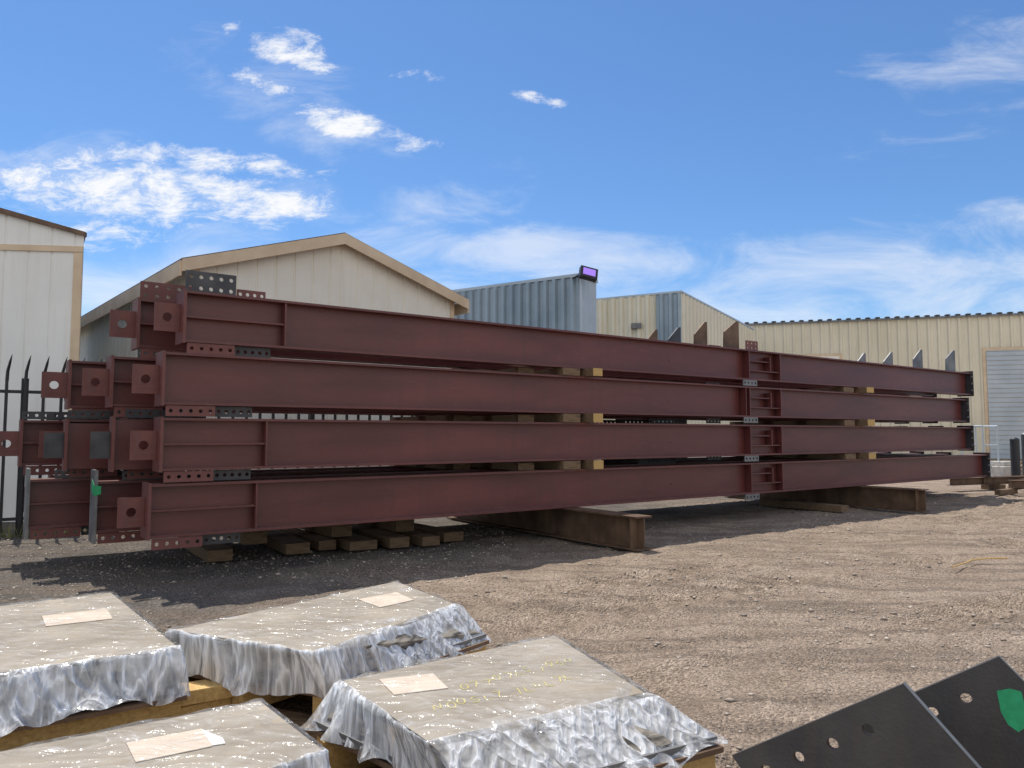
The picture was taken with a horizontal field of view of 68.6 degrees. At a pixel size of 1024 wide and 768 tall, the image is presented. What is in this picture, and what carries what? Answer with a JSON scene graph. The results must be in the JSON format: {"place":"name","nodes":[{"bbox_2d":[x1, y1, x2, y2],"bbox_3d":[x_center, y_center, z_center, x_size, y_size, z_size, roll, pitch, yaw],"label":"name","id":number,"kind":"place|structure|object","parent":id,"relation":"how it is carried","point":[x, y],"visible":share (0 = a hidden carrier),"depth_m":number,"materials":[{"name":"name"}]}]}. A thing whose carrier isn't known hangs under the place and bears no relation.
{"place":"outdoors","nodes":[
{"label":"outdoors","id":0,"kind":"place"},
{"bbox_2d":[0,459,1023,767],"bbox_3d":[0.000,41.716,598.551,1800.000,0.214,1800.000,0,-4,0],"label":"ground","id":1,"kind":"structure","parent":0,"point":[740,659],"depth_m":7.85,"materials":[{"name":"brown gravel"}]},
{"bbox_2d":[0,522,86,538],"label":"weeds","id":2,"kind":"object","parent":1,"relation":"on","point":[9,535],"visible":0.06,"depth_m":11.80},
{"bbox_2d":[0,208,86,521],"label":"white panel building","id":3,"kind":"structure","parent":1,"relation":"on","point":[41,270],"depth_m":14.03,"materials":[{"name":"paint"}]},
{"bbox_2d":[1,733,88,751],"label":"timber block","id":4,"kind":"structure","parent":1,"relation":"on","point":[35,744],"depth_m":3.55,"materials":[{"name":"brown wood"}]},
{"bbox_2d":[0,591,190,750],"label":"wrapped pallet","id":5,"kind":"object","parent":1,"relation":"on","point":[81,664],"visible":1,"depth_m":3.80,"materials":[{"name":"plastic wrap"},{"name":"steel"},{"name":"timber"}]},
{"bbox_2d":[0,698,330,767],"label":"wrapped pallet","id":6,"kind":"object","parent":1,"relation":"on","point":[254,733],"visible":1,"depth_m":2.81,"materials":[{"name":"plastic wrap"},{"name":"steel"},{"name":"timber"}]},
{"bbox_2d":[178,535,232,561],"bbox_3d":[-4.190,2.204,10.198,0.300,0.140,1.904,3,-5,-34],"label":"timber block","id":7,"kind":"object","parent":1,"relation":"on","point":[214,552],"depth_m":9.48,"materials":[{"name":"brown wood"}]},
{"bbox_2d":[227,530,266,544],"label":"timber block","id":8,"kind":"object","parent":7,"relation":"on","point":[253,537],"depth_m":9.88,"materials":[{"name":"brown wood"}]},
{"bbox_2d":[0,354,411,534],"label":"picket fence","id":9,"kind":"object","parent":1,"relation":"on","point":[25,392],"visible":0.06,"depth_m":11.98,"materials":[{"name":"black metal"}]},
{"bbox_2d":[181,697,231,714],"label":"timber block","id":10,"kind":"object","parent":1,"relation":"on","point":[194,708],"depth_m":4.04,"materials":[{"name":"brown wood"}]},
{"bbox_2d":[181,679,234,706],"bbox_3d":[-1.780,1.665,4.018,0.600,0.075,0.160,3,-5,-33],"label":"timber block","id":11,"kind":"object","parent":10,"relation":"on","point":[202,691],"depth_m":4.03,"materials":[{"name":"brown wood"}]},
{"bbox_2d":[79,244,450,470],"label":"walls","id":12,"kind":"structure","parent":1,"relation":"on","point":[343,275],"depth_m":16.80,"materials":[{"name":"beige metal"}]},
{"bbox_2d":[81,233,468,470],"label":"trim and window","id":13,"kind":"structure","parent":12,"relation":"attached to","point":[197,263],"depth_m":16.47,"materials":[{"name":"beige metal"}]},
{"bbox_2d":[81,232,463,316],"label":"roof","id":14,"kind":"structure","parent":13,"relation":"on","point":[234,250],"depth_m":15.86,"materials":[{"name":"beige metal"}]},
{"bbox_2d":[262,530,309,554],"bbox_3d":[-3.367,2.244,10.792,0.320,0.140,1.904,3,-5,-33],"label":"timber block","id":15,"kind":"object","parent":1,"relation":"on","point":[283,542],"depth_m":10.16,"materials":[{"name":"brown wood"}]},
{"bbox_2d":[277,528,335,550],"bbox_3d":[-3.089,2.271,11.117,0.250,0.130,1.904,3,-5,-35],"label":"timber block","id":16,"kind":"object","parent":1,"relation":"on","point":[318,542],"depth_m":10.53,"materials":[{"name":"brown wood"}]},
{"bbox_2d":[299,524,351,537],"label":"timber block","id":17,"kind":"object","parent":16,"relation":"on","point":[331,531],"depth_m":10.62,"materials":[{"name":"brown wood"}]},
{"bbox_2d":[165,580,490,744],"bbox_3d":[-0.993,1.665,4.724,1.277,0.509,2.028,-3,-5,36],"label":"wrapped pallet","id":18,"kind":"object","parent":1,"relation":"on","point":[313,650],"visible":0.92,"depth_m":4.23,"materials":[{"name":"plastic wrap"},{"name":"steel"},{"name":"timber"}]},
{"bbox_2d":[306,530,376,550],"bbox_3d":[-2.567,2.276,11.124,0.400,0.120,1.904,3,-5,-33],"label":"timber block","id":19,"kind":"object","parent":1,"relation":"on","point":[354,542],"depth_m":10.40,"materials":[{"name":"brown wood"}]},
{"bbox_2d":[352,528,364,535],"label":"timber block","id":20,"kind":"object","parent":1,"relation":"on","point":[358,532],"depth_m":11.40,"materials":[{"name":"brown wood"}]},
{"bbox_2d":[352,524,408,547],"bbox_3d":[-2.095,2.281,11.342,0.300,0.140,1.904,2,-5,-33],"label":"timber block","id":21,"kind":"object","parent":1,"relation":"on","point":[386,539],"depth_m":10.77,"materials":[{"name":"brown wood"}]},
{"bbox_2d":[375,527,439,546],"bbox_3d":[-1.703,2.296,11.503,0.280,0.130,1.904,3,-5,-35],"label":"timber block","id":22,"kind":"object","parent":1,"relation":"on","point":[420,538],"depth_m":10.80,"materials":[{"name":"brown wood"}]},
{"bbox_2d":[358,519,413,531],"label":"timber block","id":23,"kind":"object","parent":22,"relation":"on","point":[400,525],"depth_m":11.21,"materials":[{"name":"brown wood"}]},
{"bbox_2d":[414,523,462,541],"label":"timber block","id":24,"kind":"object","parent":1,"relation":"on","point":[447,535],"depth_m":11.29,"materials":[{"name":"brown wood"}]},
{"bbox_2d":[304,634,727,767],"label":"wrapped pallet","id":25,"kind":"object","parent":1,"relation":"on","point":[551,701],"visible":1,"depth_m":3.12,"materials":[{"name":"plastic wrap"},{"name":"steel"},{"name":"timber"}]},
{"bbox_2d":[452,265,597,332],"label":"blue corrugated shed","id":26,"kind":"structure","parent":1,"relation":"on","point":[565,302],"depth_m":31.26,"materials":[{"name":"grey metal"}]},
{"bbox_2d":[447,507,651,550],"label":"steel support beam","id":27,"kind":"structure","parent":1,"relation":"on","point":[620,530],"depth_m":11.36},
{"bbox_2d":[24,452,890,528],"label":"steel beam","id":28,"kind":"structure","parent":27,"relation":"on","point":[297,469],"depth_m":12.14,"materials":[{"name":"brown metal"}]},
{"bbox_2d":[0,411,617,474],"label":"steel beam","id":29,"kind":"structure","parent":28,"relation":"on","point":[23,447],"depth_m":9.75,"materials":[{"name":"brown metal"}]},
{"bbox_2d":[64,398,761,421],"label":"steel beam","id":30,"kind":"structure","parent":29,"relation":"on","point":[412,415],"depth_m":12.37,"materials":[{"name":"brown metal"}]},
{"bbox_2d":[493,367,533,373],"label":"timber block","id":31,"kind":"object","parent":30,"relation":"on","point":[523,370],"depth_m":11.42,"materials":[{"name":"brown wood"}]},
{"bbox_2d":[534,368,579,375],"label":"timber block","id":32,"kind":"object","parent":30,"relation":"on","point":[567,371],"depth_m":11.65,"materials":[{"name":"brown wood"}]},
{"bbox_2d":[452,330,865,368],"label":"steel beam","id":33,"kind":"structure","parent":30,"relation":"on","point":[654,336],"depth_m":16.79,"materials":[{"name":"brown metal"}]},
{"bbox_2d":[800,387,853,392],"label":"timber block","id":34,"kind":"object","parent":30,"relation":"on","point":[843,389],"depth_m":16.32,"materials":[{"name":"brown wood"}]},
{"bbox_2d":[854,387,873,392],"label":"timber block","id":35,"kind":"object","parent":30,"relation":"on","point":[863,389],"depth_m":16.45,"materials":[{"name":"brown wood"}]},
{"bbox_2d":[470,415,533,421],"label":"timber block","id":36,"kind":"object","parent":29,"relation":"on","point":[511,418],"depth_m":11.54,"materials":[{"name":"brown wood"}]},
{"bbox_2d":[534,414,579,422],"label":"timber block","id":37,"kind":"object","parent":29,"relation":"on","point":[569,418],"depth_m":11.64,"materials":[{"name":"brown wood"}]},
{"bbox_2d":[730,420,854,425],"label":"timber block","id":38,"kind":"object","parent":29,"relation":"on","point":[830,422],"depth_m":16.79,"materials":[{"name":"brown wood"}]},
{"bbox_2d":[798,419,874,425],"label":"timber block","id":39,"kind":"object","parent":29,"relation":"on","point":[865,422],"depth_m":16.40,"materials":[{"name":"brown wood"}]},
{"bbox_2d":[470,462,533,469],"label":"timber block","id":40,"kind":"object","parent":28,"relation":"on","point":[513,465],"depth_m":11.45,"materials":[{"name":"brown wood"}]},
{"bbox_2d":[526,460,580,469],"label":"timber block","id":41,"kind":"object","parent":28,"relation":"on","point":[567,464],"depth_m":11.58,"materials":[{"name":"brown wood"}]},
{"bbox_2d":[743,453,855,458],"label":"timber block","id":42,"kind":"object","parent":28,"relation":"on","point":[835,456],"depth_m":16.53,"materials":[{"name":"brown wood"}]},
{"bbox_2d":[856,452,875,458],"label":"timber block","id":43,"kind":"object","parent":28,"relation":"on","point":[865,455],"depth_m":16.36,"materials":[{"name":"brown wood"}]},
{"bbox_2d":[23,451,923,539],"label":"steel beam","id":44,"kind":"structure","parent":27,"relation":"on","point":[62,500],"depth_m":9.20,"materials":[{"name":"brown metal"}]},
{"bbox_2d":[38,410,907,476],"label":"steel beam","id":45,"kind":"structure","parent":44,"relation":"on","point":[97,418],"depth_m":9.34,"materials":[{"name":"brown metal"}]},
{"bbox_2d":[43,420,108,470],"bbox_3d":[-5.183,0.731,8.972,0.700,0.600,0.220,3,-5,-36],"label":"steel end bracket","id":46,"kind":"object","parent":45,"relation":"attached to","point":[70,445],"visible":0.88,"depth_m":8.94,"materials":[{"name":"brown metal"}]},
{"bbox_2d":[41,359,908,423],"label":"steel beam","id":47,"kind":"structure","parent":45,"relation":"on","point":[69,388],"depth_m":9.38,"materials":[{"name":"brown metal"}]},
{"bbox_2d":[482,327,903,395],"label":"steel beam","id":48,"kind":"structure","parent":47,"relation":"on","point":[675,336],"depth_m":15.98,"materials":[{"name":"brown metal"}]},
{"bbox_2d":[88,452,951,543],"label":"steel beam","id":49,"kind":"structure","parent":27,"relation":"on","point":[105,495],"depth_m":8.82,"materials":[{"name":"brown metal"}]},
{"bbox_2d":[394,463,469,469],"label":"timber block","id":50,"kind":"object","parent":49,"relation":"on","point":[457,466],"depth_m":11.55,"materials":[{"name":"brown wood"}]},
{"bbox_2d":[96,409,943,478],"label":"steel beam","id":51,"kind":"structure","parent":49,"relation":"on","point":[146,472],"depth_m":8.94,"materials":[{"name":"brown metal"}]},
{"bbox_2d":[89,416,153,471],"bbox_3d":[-4.406,0.683,8.550,0.700,0.620,0.220,3,-5,-36],"label":"steel end bracket","id":52,"kind":"object","parent":51,"relation":"attached to","point":[112,445],"visible":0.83,"depth_m":8.51,"materials":[{"name":"brown metal"}]},
{"bbox_2d":[391,415,469,420],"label":"timber block","id":53,"kind":"object","parent":51,"relation":"on","point":[444,418],"depth_m":11.83,"materials":[{"name":"brown wood"}]},
{"bbox_2d":[81,348,937,423],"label":"steel beam","id":54,"kind":"structure","parent":51,"relation":"on","point":[114,386],"depth_m":8.92,"materials":[{"name":"brown metal"}]},
{"bbox_2d":[109,281,936,396],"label":"steel beam","id":55,"kind":"structure","parent":54,"relation":"on","point":[141,332],"depth_m":9.90,"materials":[{"name":"brown metal"}]},
{"bbox_2d":[117,452,990,549],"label":"steel beam","id":56,"kind":"structure","parent":27,"relation":"on","point":[209,510],"depth_m":10.52,"materials":[{"name":"brown metal"}]},
{"bbox_2d":[129,417,974,482],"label":"steel beam","id":57,"kind":"structure","parent":56,"relation":"on","point":[176,447],"depth_m":10.61,"materials":[{"name":"brown metal"}]},
{"bbox_2d":[132,350,969,422],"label":"steel beam","id":58,"kind":"structure","parent":57,"relation":"on","point":[194,382],"depth_m":10.66,"materials":[{"name":"brown metal"}]},
{"bbox_2d":[154,270,973,396],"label":"steel beam","id":59,"kind":"structure","parent":58,"relation":"on","point":[215,319],"depth_m":10.81,"materials":[{"name":"brown metal"}]},
{"bbox_2d":[580,368,602,376],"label":"timber block","id":60,"kind":"object","parent":58,"relation":"on","point":[592,372],"depth_m":11.74,"materials":[{"name":"brown wood"}]},
{"bbox_2d":[578,413,602,422],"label":"timber block","id":61,"kind":"object","parent":57,"relation":"on","point":[592,418],"depth_m":11.70,"materials":[{"name":"brown wood"}]},
{"bbox_2d":[575,460,603,468],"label":"timber block","id":62,"kind":"object","parent":56,"relation":"on","point":[591,464],"depth_m":11.64,"materials":[{"name":"brown wood"}]},
{"bbox_2d":[596,290,754,457],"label":"tan corrugated shed","id":63,"kind":"structure","parent":1,"relation":"on","point":[664,314],"depth_m":41.61,"materials":[{"name":"beige metal"}]},
{"bbox_2d":[759,499,848,511],"bbox_3d":[6.238,2.607,16.136,0.300,0.130,1.904,3,-5,-38],"label":"timber block","id":64,"kind":"object","parent":1,"relation":"on","point":[806,505],"depth_m":15.95,"materials":[{"name":"brown wood"}]},
{"bbox_2d":[726,485,929,512],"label":"steel support beam","id":65,"kind":"structure","parent":1,"relation":"on","point":[895,498],"depth_m":16.37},
{"bbox_2d":[732,682,981,767],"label":"drilled gusset plate","id":66,"kind":"object","parent":1,"relation":"on","point":[911,730],"visible":1,"depth_m":2.47,"materials":[{"name":"metal"}]},
{"bbox_2d":[864,655,1023,767],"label":"drilled gusset plate","id":67,"kind":"object","parent":1,"relation":"on","point":[985,726],"visible":0.41,"depth_m":2.73,"materials":[{"name":"metal"}]},
{"bbox_2d":[951,557,1007,567],"bbox_3d":[5.686,2.185,9.246,1.217,0.025,0.179,2,-4,-30],"label":"loose strap","id":68,"kind":"object","parent":1,"relation":"on","point":[978,559],"visible":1,"depth_m":9.39,"materials":[{"name":"beige plastic"}]},
{"bbox_2d":[961,425,998,464],"bbox_3d":[17.401,2.506,27.928,0.760,1.930,0.960,1,-4,-17],"label":"steel pipe rack","id":69,"kind":"object","parent":1,"relation":"on","point":[982,426],"visible":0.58,"depth_m":27.60,"materials":[{"name":"grey metal"}]},
{"bbox_2d":[950,475,1023,489],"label":"steel offcut beam","id":70,"kind":"structure","parent":1,"relation":"on","point":[968,481],"depth_m":21.54,"materials":[{"name":"brown metal"}]},
{"bbox_2d":[983,476,1023,488],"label":"steel offcut beam","id":71,"kind":"structure","parent":1,"relation":"on","point":[995,480],"depth_m":21.87,"materials":[{"name":"brown metal"}]},
{"bbox_2d":[994,488,1017,494],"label":"timber block","id":72,"kind":"object","parent":1,"relation":"on","point":[1008,491],"depth_m":19.90,"materials":[{"name":"brown wood"}]},
{"bbox_2d":[990,461,1022,476],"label":"concrete block","id":73,"kind":"object","parent":1,"relation":"on","point":[1000,468],"depth_m":27.14,"materials":[{"name":"grey concrete"}]},
{"bbox_2d":[1010,437,1020,475],"bbox_3d":[15.750,2.425,23.491,0.258,1.500,0.258,0,-4,0],"label":"black bollard","id":74,"kind":"object","parent":1,"relation":"on","point":[1015,456],"visible":0.83,"depth_m":23.41,"materials":[{"name":"metal"}]},
{"bbox_2d":[1021,432,1023,474],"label":"black bollard","id":75,"kind":"object","parent":1,"relation":"on","point":[1022,441],"visible":0.88,"depth_m":23.82,"materials":[{"name":"metal"}]},
{"bbox_2d":[0,0,1023,322],"label":"sky","id":76,"kind":"structure","parent":0,"point":[759,161],"materials":[{"name":"blue"}]},
{"bbox_2d":[745,311,1023,459],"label":"metal warehouse","id":77,"kind":"structure","parent":0,"point":[988,348],"depth_m":49.31,"materials":[{"name":"beige metal"}]},
{"bbox_2d":[796,347,1023,459],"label":"roller doors","id":78,"kind":"structure","parent":77,"relation":"in","point":[1003,367],"depth_m":48.17,"materials":[{"name":"grey metal"}]},
{"bbox_2d":[1007,480,1023,487],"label":"steel offcut beam","id":79,"kind":"structure","parent":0,"point":[1016,483],"depth_m":20.25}
]}

